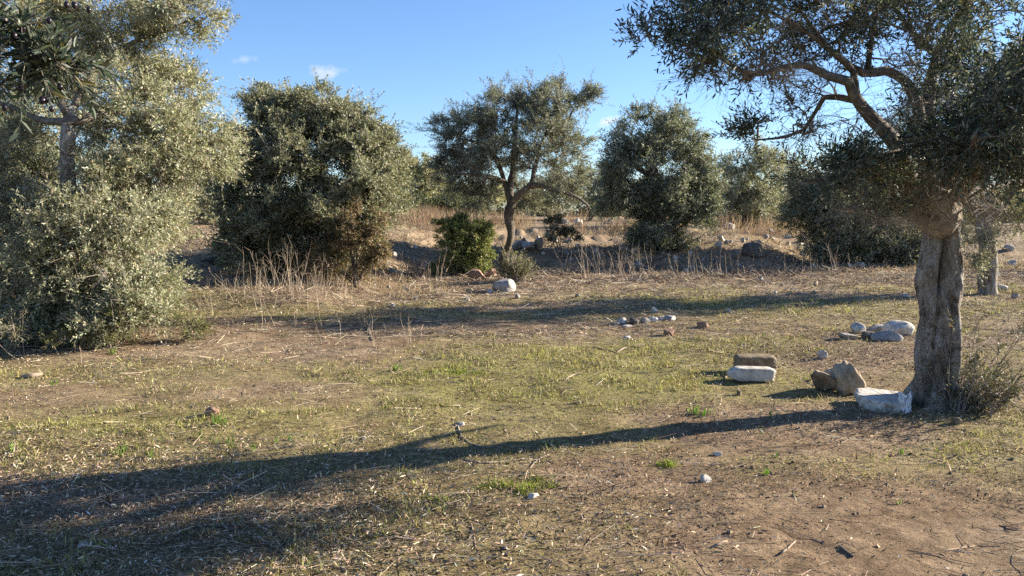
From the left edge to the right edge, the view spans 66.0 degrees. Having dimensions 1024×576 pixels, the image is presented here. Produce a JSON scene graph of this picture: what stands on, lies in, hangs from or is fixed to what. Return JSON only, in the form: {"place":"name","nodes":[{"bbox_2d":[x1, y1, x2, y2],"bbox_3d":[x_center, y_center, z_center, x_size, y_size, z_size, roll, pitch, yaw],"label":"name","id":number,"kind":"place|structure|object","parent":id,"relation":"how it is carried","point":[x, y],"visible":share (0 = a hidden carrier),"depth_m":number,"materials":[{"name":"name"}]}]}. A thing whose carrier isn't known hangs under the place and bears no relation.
{"place":"outdoors","nodes":[
{"label":"outdoors","id":0,"kind":"place"},
{"bbox_2d":[0,212,1023,575],"bbox_3d":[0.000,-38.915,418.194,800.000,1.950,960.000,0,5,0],"label":"ground","id":1,"kind":"structure","parent":0,"point":[916,518],"depth_m":5.44,"materials":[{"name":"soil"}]},
{"bbox_2d":[0,308,32,359],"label":"shrub","id":2,"kind":"object","parent":1,"relation":"on","point":[4,326],"visible":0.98,"depth_m":8.48,"materials":[{"name":"green plant"}]},
{"bbox_2d":[20,372,42,377],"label":"stone","id":3,"kind":"object","parent":1,"relation":"on","point":[32,374],"visible":0.99,"depth_m":7.57,"materials":[{"name":"stone"}]},
{"bbox_2d":[0,59,108,287],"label":"olive tree","id":4,"kind":"object","parent":1,"relation":"on","point":[44,145],"visible":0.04,"depth_m":13.48,"materials":[{"name":"green plant"}]},
{"bbox_2d":[0,0,126,141],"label":"olive tree","id":5,"kind":"object","parent":1,"relation":"on","point":[49,55],"visible":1,"depth_m":2.25,"materials":[{"name":"green plant"}]},
{"bbox_2d":[36,293,153,352],"bbox_3d":[-4.696,0.365,9.108,1.107,0.726,1.262,-1,5,-8],"label":"shrub","id":6,"kind":"object","parent":1,"relation":"on","point":[128,328],"visible":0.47,"depth_m":8.87,"materials":[{"name":"green plant"}]},
{"bbox_2d":[115,444,126,455],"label":"grass tuft","id":7,"kind":"object","parent":1,"relation":"on","point":[125,449],"visible":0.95,"depth_m":5.08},
{"bbox_2d":[0,0,286,352],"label":"olive tree","id":8,"kind":"object","parent":1,"relation":"on","point":[53,264],"visible":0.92,"depth_m":9.52,"materials":[{"name":"green plant"}]},
{"bbox_2d":[158,303,215,343],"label":"shrub","id":9,"kind":"object","parent":1,"relation":"on","point":[198,328],"visible":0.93,"depth_m":9.55,"materials":[{"name":"green plant"}]},
{"bbox_2d":[147,110,254,224],"bbox_3d":[-11.874,-4.069,29.859,4.947,4.927,4.462,-2,6,-17],"label":"background bush","id":10,"kind":"object","parent":1,"relation":"on","point":[204,202],"visible":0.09,"depth_m":28.99,"materials":[{"name":"green plant"}]},
{"bbox_2d":[203,406,218,415],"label":"stone","id":11,"kind":"object","parent":1,"relation":"on","point":[213,409],"visible":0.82,"depth_m":5.98,"materials":[{"name":"stone"}]},
{"bbox_2d":[176,524,250,528],"bbox_3d":[-1.469,1.182,3.922,0.399,0.029,0.033,0,5,0],"label":"stick","id":12,"kind":"object","parent":1,"relation":"on","point":[226,525],"visible":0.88,"depth_m":3.92,"materials":[{"name":"wood"}]},
{"bbox_2d":[211,412,220,424],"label":"grass tuft","id":13,"kind":"object","parent":1,"relation":"on","point":[215,422],"visible":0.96,"depth_m":5.70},
{"bbox_2d":[195,276,242,320],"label":"dry weed","id":14,"kind":"object","parent":1,"relation":"on","point":[223,301],"visible":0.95,"depth_m":11.47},
{"bbox_2d":[208,263,239,303],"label":"dry weed","id":15,"kind":"object","parent":1,"relation":"on","point":[225,287],"visible":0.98,"depth_m":12.98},
{"bbox_2d":[201,256,256,263],"bbox_3d":[-6.591,-0.729,18.248,1.531,0.417,0.462,1,5,10],"label":"log","id":16,"kind":"object","parent":1,"relation":"on","point":[210,259],"visible":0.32,"depth_m":18.24,"materials":[{"name":"brown wood"}]},
{"bbox_2d":[239,272,264,332],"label":"dry weed","id":17,"kind":"object","parent":1,"relation":"on","point":[261,305],"visible":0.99,"depth_m":10.19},
{"bbox_2d":[242,256,279,309],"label":"dry weed","id":18,"kind":"object","parent":1,"relation":"on","point":[261,287],"visible":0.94,"depth_m":12.81,"materials":[{"name":"plant"}]},
{"bbox_2d":[242,247,279,296],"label":"dry weed","id":19,"kind":"object","parent":1,"relation":"on","point":[250,273],"visible":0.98,"depth_m":13.21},
{"bbox_2d":[248,240,308,289],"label":"dry weed","id":20,"kind":"object","parent":1,"relation":"on","point":[271,269],"visible":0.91,"depth_m":14.03,"materials":[{"name":"plant"}]},
{"bbox_2d":[254,268,305,300],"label":"dry weed","id":21,"kind":"object","parent":1,"relation":"on","point":[293,287],"visible":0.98,"depth_m":13.04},
{"bbox_2d":[278,237,299,292],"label":"dry weed","id":22,"kind":"object","parent":1,"relation":"on","point":[289,286],"visible":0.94,"depth_m":13.50,"materials":[{"name":"plant"}]},
{"bbox_2d":[266,241,325,294],"bbox_3d":[-3.693,-0.306,13.288,0.698,0.982,1.100,2,6,21],"label":"dry weed","id":23,"kind":"object","parent":1,"relation":"on","point":[296,273],"visible":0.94,"depth_m":13.44,"materials":[{"name":"plant"}]},
{"bbox_2d":[261,184,345,281],"bbox_3d":[-4.232,-1.085,15.759,1.857,2.029,1.444,3,6,33],"label":"shrub","id":24,"kind":"object","parent":1,"relation":"on","point":[281,233],"visible":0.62,"depth_m":15.55,"materials":[{"name":"green plant"}]},
{"bbox_2d":[295,262,318,309],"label":"dry weed","id":25,"kind":"object","parent":1,"relation":"on","point":[307,287],"visible":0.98,"depth_m":12.66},
{"bbox_2d":[193,67,433,279],"bbox_3d":[-4.263,-2.142,16.781,5.047,4.905,4.137,0,5,0],"label":"olive tree","id":26,"kind":"object","parent":1,"relation":"on","point":[362,149],"visible":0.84,"depth_m":15.97,"materials":[{"name":"green plant"}]},
{"bbox_2d":[292,264,334,297],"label":"dry weed","id":27,"kind":"object","parent":1,"relation":"on","point":[321,279],"visible":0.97,"depth_m":13.28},
{"bbox_2d":[299,485,331,495],"bbox_3d":[-1.091,1.131,4.399,0.016,0.015,0.215,5,7,40],"label":"stick","id":28,"kind":"object","parent":1,"relation":"on","point":[314,490],"visible":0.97,"depth_m":4.37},
{"bbox_2d":[297,450,355,467],"bbox_3d":[-1.146,1.061,4.936,0.029,0.033,0.448,5,7,40],"label":"stick","id":29,"kind":"object","parent":1,"relation":"on","point":[323,457],"visible":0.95,"depth_m":4.88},
{"bbox_2d":[304,270,350,327],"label":"dry weed","id":30,"kind":"object","parent":1,"relation":"on","point":[318,303],"visible":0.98,"depth_m":10.62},
{"bbox_2d":[298,381,362,389],"bbox_3d":[-1.659,0.888,7.210,0.600,0.022,0.048,-3,6,-31],"label":"stick","id":31,"kind":"object","parent":1,"relation":"on","point":[328,385],"visible":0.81,"depth_m":7.20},
{"bbox_2d":[298,194,393,289],"bbox_3d":[-3.216,-0.881,15.443,1.839,1.936,1.368,0,5,0],"label":"shrub","id":32,"kind":"object","parent":1,"relation":"on","point":[349,240],"visible":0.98,"depth_m":15.38,"materials":[{"name":"green plant"}]},
{"bbox_2d":[337,273,374,305],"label":"dry weed","id":33,"kind":"object","parent":1,"relation":"on","point":[346,289],"visible":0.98,"depth_m":13.10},
{"bbox_2d":[355,278,388,311],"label":"dry weed","id":34,"kind":"object","parent":1,"relation":"on","point":[364,296],"visible":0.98,"depth_m":12.22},
{"bbox_2d":[359,317,387,347],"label":"dry weed","id":35,"kind":"object","parent":1,"relation":"on","point":[372,331],"visible":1,"depth_m":9.04,"materials":[{"name":"plant"}]},
{"bbox_2d":[384,256,404,274],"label":"dry weed","id":36,"kind":"object","parent":1,"relation":"on","point":[395,268],"visible":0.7,"depth_m":18.91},
{"bbox_2d":[400,312,411,341],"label":"dry weed","id":37,"kind":"object","parent":1,"relation":"on","point":[407,328],"visible":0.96,"depth_m":9.42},
{"bbox_2d":[395,244,428,278],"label":"dry weed","id":38,"kind":"object","parent":1,"relation":"on","point":[408,262],"visible":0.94,"depth_m":19.05,"materials":[{"name":"plant"}]},
{"bbox_2d":[397,148,464,201],"bbox_3d":[-4.381,-5.385,39.923,4.437,3.717,4.549,2,6,22],"label":"background bush","id":39,"kind":"object","parent":1,"relation":"on","point":[429,191],"visible":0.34,"depth_m":38.89,"materials":[{"name":"green plant"}]},
{"bbox_2d":[367,188,500,218],"bbox_3d":[-3.759,-3.728,37.026,6.604,2.072,4.345,0,5,0],"label":"background bush","id":40,"kind":"object","parent":1,"relation":"on","point":[439,201],"visible":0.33,"depth_m":36.00,"materials":[{"name":"green plant"}]},
{"bbox_2d":[423,249,451,279],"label":"dry weed","id":41,"kind":"object","parent":1,"relation":"on","point":[441,268],"visible":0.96,"depth_m":18.43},
{"bbox_2d":[427,211,500,275],"bbox_3d":[-1.230,-0.943,19.689,1.781,1.980,1.799,-2,6,-20],"label":"shrub","id":42,"kind":"object","parent":1,"relation":"on","point":[473,241],"visible":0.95,"depth_m":19.56,"materials":[{"name":"green plant"}]},
{"bbox_2d":[438,174,513,218],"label":"background bush","id":43,"kind":"object","parent":1,"relation":"on","point":[498,201],"visible":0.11,"depth_m":40.95,"materials":[{"name":"green plant"}]},
{"bbox_2d":[467,269,485,279],"bbox_3d":[-0.823,-0.278,18.513,0.476,0.307,0.372,2,6,19],"label":"boulder","id":44,"kind":"object","parent":1,"relation":"on","point":[473,273],"visible":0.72,"depth_m":18.36,"materials":[{"name":"stone"}]},
{"bbox_2d":[457,425,496,447],"bbox_3d":[-0.300,1.036,5.507,0.142,0.026,0.635,-3,6,-30],"label":"stick","id":45,"kind":"object","parent":1,"relation":"on","point":[463,437],"visible":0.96,"depth_m":5.33,"materials":[{"name":"wood"}]},
{"bbox_2d":[485,269,495,276],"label":"boulder","id":46,"kind":"object","parent":1,"relation":"on","point":[488,273],"visible":0.54,"depth_m":18.90,"materials":[{"name":"stone"}]},
{"bbox_2d":[462,459,531,463],"bbox_3d":[-0.088,1.078,4.907,0.448,0.027,0.104,-1,5,-7],"label":"stick","id":47,"kind":"object","parent":1,"relation":"on","point":[494,461],"visible":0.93,"depth_m":4.90,"materials":[{"name":"wood"}]},
{"bbox_2d":[470,197,531,214],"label":"background bush","id":48,"kind":"object","parent":1,"relation":"on","point":[499,210],"visible":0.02,"depth_m":66.70,"materials":[{"name":"green plant"}]},
{"bbox_2d":[492,278,515,292],"bbox_3d":[-0.159,-0.003,15.480,0.444,0.356,0.432,2,6,24],"label":"boulder","id":49,"kind":"object","parent":1,"relation":"on","point":[503,285],"visible":0.73,"depth_m":15.32,"materials":[{"name":"grey stone"}]},
{"bbox_2d":[401,55,614,271],"bbox_3d":[-0.143,-3.171,20.397,5.527,5.577,4.142,0,5,0],"label":"olive tree","id":50,"kind":"object","parent":1,"relation":"on","point":[488,140],"visible":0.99,"depth_m":19.96,"materials":[{"name":"green plant"}]},
{"bbox_2d":[0,230,1023,575],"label":"straw","id":51,"kind":"object","parent":1,"relation":"on","point":[608,296],"visible":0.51,"depth_m":9.43,"materials":[{"name":"plant"}]},
{"bbox_2d":[0,247,1023,575],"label":"soil crumbs","id":52,"kind":"object","parent":1,"relation":"on","point":[554,433],"visible":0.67,"depth_m":5.38,"materials":[{"name":"soil"}]},
{"bbox_2d":[491,248,541,281],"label":"sucker shrub","id":53,"kind":"object","parent":1,"relation":"on","point":[520,274],"visible":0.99,"depth_m":17.34,"materials":[{"name":"green plant"}]},
{"bbox_2d":[511,240,523,249],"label":"stone","id":54,"kind":"object","parent":1,"relation":"on","point":[517,245],"visible":0.78,"depth_m":23.70,"materials":[{"name":"stone"}]},
{"bbox_2d":[522,242,533,250],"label":"stone","id":55,"kind":"object","parent":1,"relation":"on","point":[527,245],"visible":0.98,"depth_m":23.28,"materials":[{"name":"stone"}]},
{"bbox_2d":[528,493,538,498],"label":"stone","id":56,"kind":"object","parent":1,"relation":"on","point":[532,495],"visible":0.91,"depth_m":4.26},
{"bbox_2d":[534,238,542,248],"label":"stone","id":57,"kind":"object","parent":1,"relation":"on","point":[538,242],"visible":0.93,"depth_m":23.56,"materials":[{"name":"stone"}]},
{"bbox_2d":[181,237,913,289],"bbox_3d":[1.099,-0.816,19.758,17.470,1.083,9.301,-1,6,-12],"label":"brushwood","id":58,"kind":"object","parent":1,"relation":"on","point":[769,270],"visible":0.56,"depth_m":19.62,"materials":[{"name":"plant"}]},
{"bbox_2d":[513,171,583,218],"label":"background bush","id":59,"kind":"object","parent":1,"relation":"on","point":[520,205],"visible":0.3,"depth_m":45.10,"materials":[{"name":"green plant"}]},
{"bbox_2d":[514,206,601,216],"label":"background bush","id":60,"kind":"object","parent":1,"relation":"on","point":[537,213],"visible":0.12,"depth_m":57.64,"materials":[{"name":"green plant"}]},
{"bbox_2d":[540,212,586,259],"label":"shrub","id":61,"kind":"object","parent":1,"relation":"on","point":[564,231],"visible":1,"depth_m":22.90,"materials":[{"name":"green plant"}]},
{"bbox_2d":[551,401,595,404],"bbox_3d":[0.511,0.942,6.452,0.408,0.028,0.031,-2,6,-20],"label":"stick","id":62,"kind":"object","parent":1,"relation":"on","point":[573,403],"visible":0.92,"depth_m":6.44,"materials":[{"name":"wood"}]},
{"bbox_2d":[543,157,628,221],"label":"background bush","id":63,"kind":"object","parent":1,"relation":"on","point":[588,202],"visible":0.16,"depth_m":43.34,"materials":[{"name":"green plant"}]},
{"bbox_2d":[574,232,611,279],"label":"dry weed","id":64,"kind":"object","parent":1,"relation":"on","point":[587,262],"visible":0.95,"depth_m":18.62,"materials":[{"name":"plant"}]},
{"bbox_2d":[163,200,1023,310],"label":"dry grass","id":65,"kind":"structure","parent":1,"relation":"on","point":[425,214],"depth_m":24.09,"materials":[{"name":"plant"}]},
{"bbox_2d":[583,241,620,275],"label":"dry weed","id":66,"kind":"object","parent":1,"relation":"on","point":[599,261],"visible":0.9,"depth_m":19.13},
{"bbox_2d":[561,191,645,216],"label":"background bush","id":67,"kind":"object","parent":1,"relation":"on","point":[571,212],"visible":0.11,"depth_m":57.12,"materials":[{"name":"green plant"}]},
{"bbox_2d":[600,244,625,275],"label":"dry weed","id":68,"kind":"object","parent":1,"relation":"on","point":[613,261],"visible":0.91,"depth_m":19.50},
{"bbox_2d":[616,317,626,323],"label":"stone","id":69,"kind":"object","parent":1,"relation":"on","point":[621,320],"visible":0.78,"depth_m":11.05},
{"bbox_2d":[617,245,636,280],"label":"dry weed","id":70,"kind":"object","parent":1,"relation":"on","point":[621,264],"visible":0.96,"depth_m":18.16,"materials":[{"name":"plant"}]},
{"bbox_2d":[622,247,644,277],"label":"dry weed","id":71,"kind":"object","parent":1,"relation":"on","point":[631,262],"visible":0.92,"depth_m":19.25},
{"bbox_2d":[630,317,638,323],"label":"stone","id":72,"kind":"object","parent":1,"relation":"on","point":[633,320],"visible":0.81,"depth_m":10.94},
{"bbox_2d":[622,246,654,273],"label":"dry weed","id":73,"kind":"object","parent":1,"relation":"on","point":[639,261],"visible":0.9,"depth_m":19.60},
{"bbox_2d":[640,318,650,322],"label":"stone","id":74,"kind":"object","parent":1,"relation":"on","point":[644,320],"visible":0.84,"depth_m":11.04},
{"bbox_2d":[579,83,735,254],"bbox_3d":[4.443,-3.399,24.402,4.744,5.681,4.070,0,5,0],"label":"olive tree","id":75,"kind":"object","parent":1,"relation":"on","point":[693,186],"visible":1,"depth_m":23.81,"materials":[{"name":"green plant"}]},
{"bbox_2d":[663,328,673,335],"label":"stone","id":76,"kind":"object","parent":1,"relation":"on","point":[669,331],"visible":0.86,"depth_m":9.97,"materials":[{"name":"stone"}]},
{"bbox_2d":[664,315,675,320],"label":"stone","id":77,"kind":"object","parent":1,"relation":"on","point":[670,317],"visible":0.96,"depth_m":11.30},
{"bbox_2d":[674,244,697,275],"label":"dry weed","id":78,"kind":"object","parent":1,"relation":"on","point":[688,261],"visible":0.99,"depth_m":19.43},
{"bbox_2d":[689,403,700,414],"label":"grass tuft","id":79,"kind":"object","parent":1,"relation":"on","point":[695,411],"visible":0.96,"depth_m":6.05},
{"bbox_2d":[696,321,708,327],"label":"stone","id":80,"kind":"object","parent":1,"relation":"on","point":[702,324],"visible":0.84,"depth_m":10.67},
{"bbox_2d":[700,474,711,481],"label":"stone","id":81,"kind":"object","parent":1,"relation":"on","point":[704,477],"visible":0.99,"depth_m":4.54,"materials":[{"name":"stone"}]},
{"bbox_2d":[715,241,721,247],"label":"stone","id":82,"kind":"object","parent":1,"relation":"on","point":[718,243],"visible":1,"depth_m":23.97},
{"bbox_2d":[711,540,727,547],"bbox_3d":[0.971,1.194,3.678,0.107,0.021,0.018,-3,6,-33],"label":"stick","id":83,"kind":"object","parent":1,"relation":"on","point":[718,543],"visible":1,"depth_m":3.67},
{"bbox_2d":[711,233,743,275],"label":"dry weed","id":84,"kind":"object","parent":1,"relation":"on","point":[725,260],"visible":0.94,"depth_m":19.29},
{"bbox_2d":[727,366,775,381],"bbox_3d":[2.210,0.796,7.311,0.421,0.134,0.215,0,5,0],"label":"stone block","id":85,"kind":"object","parent":1,"relation":"on","point":[752,373],"depth_m":7.22,"materials":[{"name":"stone"}]},
{"bbox_2d":[712,133,792,227],"bbox_3d":[10.867,-4.647,35.521,4.695,4.644,4.136,0,5,0],"label":"olive tree","id":86,"kind":"object","parent":1,"relation":"on","point":[741,197],"visible":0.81,"depth_m":34.94,"materials":[{"name":"green plant"}]},
{"bbox_2d":[741,242,763,257],"bbox_3d":[6.996,-1.094,23.061,0.764,0.511,0.569,-4,7,-35],"label":"boulder","id":87,"kind":"object","parent":1,"relation":"on","point":[753,249],"visible":0.9,"depth_m":22.81,"materials":[{"name":"stone"}]},
{"bbox_2d":[733,353,776,373],"bbox_3d":[2.374,0.748,7.705,0.399,0.201,0.239,0,5,0],"label":"stone block","id":88,"kind":"object","parent":1,"relation":"on","point":[756,359],"depth_m":7.60,"materials":[{"name":"stone"}]},
{"bbox_2d":[759,237,783,271],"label":"dry weed","id":89,"kind":"object","parent":1,"relation":"on","point":[767,259],"visible":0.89,"depth_m":20.84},
{"bbox_2d":[754,157,819,218],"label":"background bush","id":90,"kind":"object","parent":1,"relation":"on","point":[785,185],"visible":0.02,"depth_m":44.91,"materials":[{"name":"green plant"}]},
{"bbox_2d":[610,0,1023,416],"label":"olive tree","id":91,"kind":"object","parent":1,"relation":"on","point":[937,193],"visible":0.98,"depth_m":5.53,"materials":[{"name":"green plant"}]},
{"bbox_2d":[817,350,827,358],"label":"stone","id":92,"kind":"object","parent":1,"relation":"on","point":[822,354],"visible":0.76,"depth_m":8.39,"materials":[{"name":"stone"}]},
{"bbox_2d":[810,370,836,390],"bbox_3d":[2.746,0.822,6.867,0.203,0.227,0.285,5,7,40],"label":"boulder","id":93,"kind":"object","parent":1,"relation":"on","point":[821,380],"visible":0.93,"depth_m":6.81,"materials":[{"name":"brown stone"}]},
{"bbox_2d":[827,240,850,273],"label":"dry weed","id":94,"kind":"object","parent":1,"relation":"on","point":[834,261],"visible":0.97,"depth_m":20.33,"materials":[{"name":"plant"}]},
{"bbox_2d":[838,333,857,339],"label":"stone","id":95,"kind":"object","parent":1,"relation":"on","point":[843,335],"visible":0.79,"depth_m":9.72,"materials":[{"name":"stone"}]},
{"bbox_2d":[831,360,865,394],"bbox_3d":[2.902,0.781,6.827,0.294,0.320,0.232,0,5,0],"label":"boulder","id":96,"kind":"object","parent":1,"relation":"on","point":[846,376],"visible":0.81,"depth_m":6.75,"materials":[{"name":"beige stone"}]},
{"bbox_2d":[850,322,865,333],"bbox_3d":[4.505,0.536,10.255,0.202,0.179,0.253,0,5,0],"label":"stone","id":97,"kind":"object","parent":1,"relation":"on","point":[856,327],"visible":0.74,"depth_m":10.18,"materials":[{"name":"stone"}]},
{"bbox_2d":[861,331,872,338],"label":"stone","id":98,"kind":"object","parent":1,"relation":"on","point":[866,334],"visible":0.62,"depth_m":9.81,"materials":[{"name":"stone"}]},
{"bbox_2d":[761,139,975,266],"bbox_3d":[10.936,-2.298,23.850,6.134,4.558,4.387,-1,5,-8],"label":"olive tree","id":99,"kind":"object","parent":1,"relation":"on","point":[869,248],"visible":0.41,"depth_m":23.37,"materials":[{"name":"green plant"}]},
{"bbox_2d":[866,324,882,330],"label":"stone","id":100,"kind":"object","parent":1,"relation":"on","point":[879,327],"visible":0.65,"depth_m":10.48,"materials":[{"name":"stone"}]},
{"bbox_2d":[853,387,910,412],"bbox_3d":[2.993,0.922,6.346,0.435,0.156,0.492,0,5,0],"label":"stone slab","id":101,"kind":"object","parent":1,"relation":"on","point":[878,400],"depth_m":6.24,"materials":[{"name":"stone"}]},
{"bbox_2d":[870,330,902,340],"bbox_3d":[4.613,0.609,9.704,0.366,0.177,0.208,2,6,22],"label":"stone","id":102,"kind":"object","parent":1,"relation":"on","point":[885,335],"visible":0.82,"depth_m":9.65,"materials":[{"name":"stone"}]},
{"bbox_2d":[882,320,914,335],"bbox_3d":[4.968,0.542,10.142,0.322,0.250,0.305,-2,6,-18],"label":"stone","id":103,"kind":"object","parent":1,"relation":"on","point":[901,328],"visible":0.68,"depth_m":10.04,"materials":[{"name":"stone"}]},
{"bbox_2d":[898,391,911,413],"bbox_3d":[3.056,0.887,6.117,0.103,0.163,0.094,0,5,0],"label":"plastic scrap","id":104,"kind":"object","parent":1,"relation":"on","point":[905,399],"visible":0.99,"depth_m":6.11,"materials":[{"name":"plastic"}]},
{"bbox_2d":[876,25,1023,294],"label":"olive tree","id":105,"kind":"object","parent":1,"relation":"on","point":[987,269],"visible":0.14,"depth_m":14.80,"materials":[{"name":"green plant"}]},
{"bbox_2d":[951,417,962,424],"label":"stone","id":106,"kind":"object","parent":1,"relation":"on","point":[956,420],"visible":0.99,"depth_m":5.75,"materials":[{"name":"stone"}]},
{"bbox_2d":[978,306,1017,342],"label":"dry weed","id":107,"kind":"object","parent":1,"relation":"on","point":[1000,330],"visible":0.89,"depth_m":9.47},
{"bbox_2d":[997,283,1007,289],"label":"stone","id":108,"kind":"object","parent":1,"relation":"on","point":[1001,286],"visible":0.57,"depth_m":15.93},
{"bbox_2d":[1002,244,1014,251],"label":"stone","id":109,"kind":"object","parent":1,"relation":"on","point":[1010,248],"visible":0.9,"depth_m":26.84,"materials":[{"name":"stone"}]},
{"bbox_2d":[997,188,1023,222],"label":"background bush","id":110,"kind":"object","parent":1,"relation":"on","point":[1015,205],"visible":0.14,"depth_m":42.93,"materials":[{"name":"green plant"}]},
{"bbox_2d":[1005,260,1016,265],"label":"stone","id":111,"kind":"object","parent":1,"relation":"on","point":[1011,262],"visible":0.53,"depth_m":23.03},
{"bbox_2d":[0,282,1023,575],"bbox_3d":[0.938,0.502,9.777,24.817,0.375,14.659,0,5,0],"label":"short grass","id":112,"kind":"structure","parent":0,"point":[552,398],"depth_m":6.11,"materials":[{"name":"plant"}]},
{"bbox_2d":[0,0,1023,212],"label":"sky","id":113,"kind":"structure","parent":0,"point":[421,53],"materials":[{"name":"blue"}]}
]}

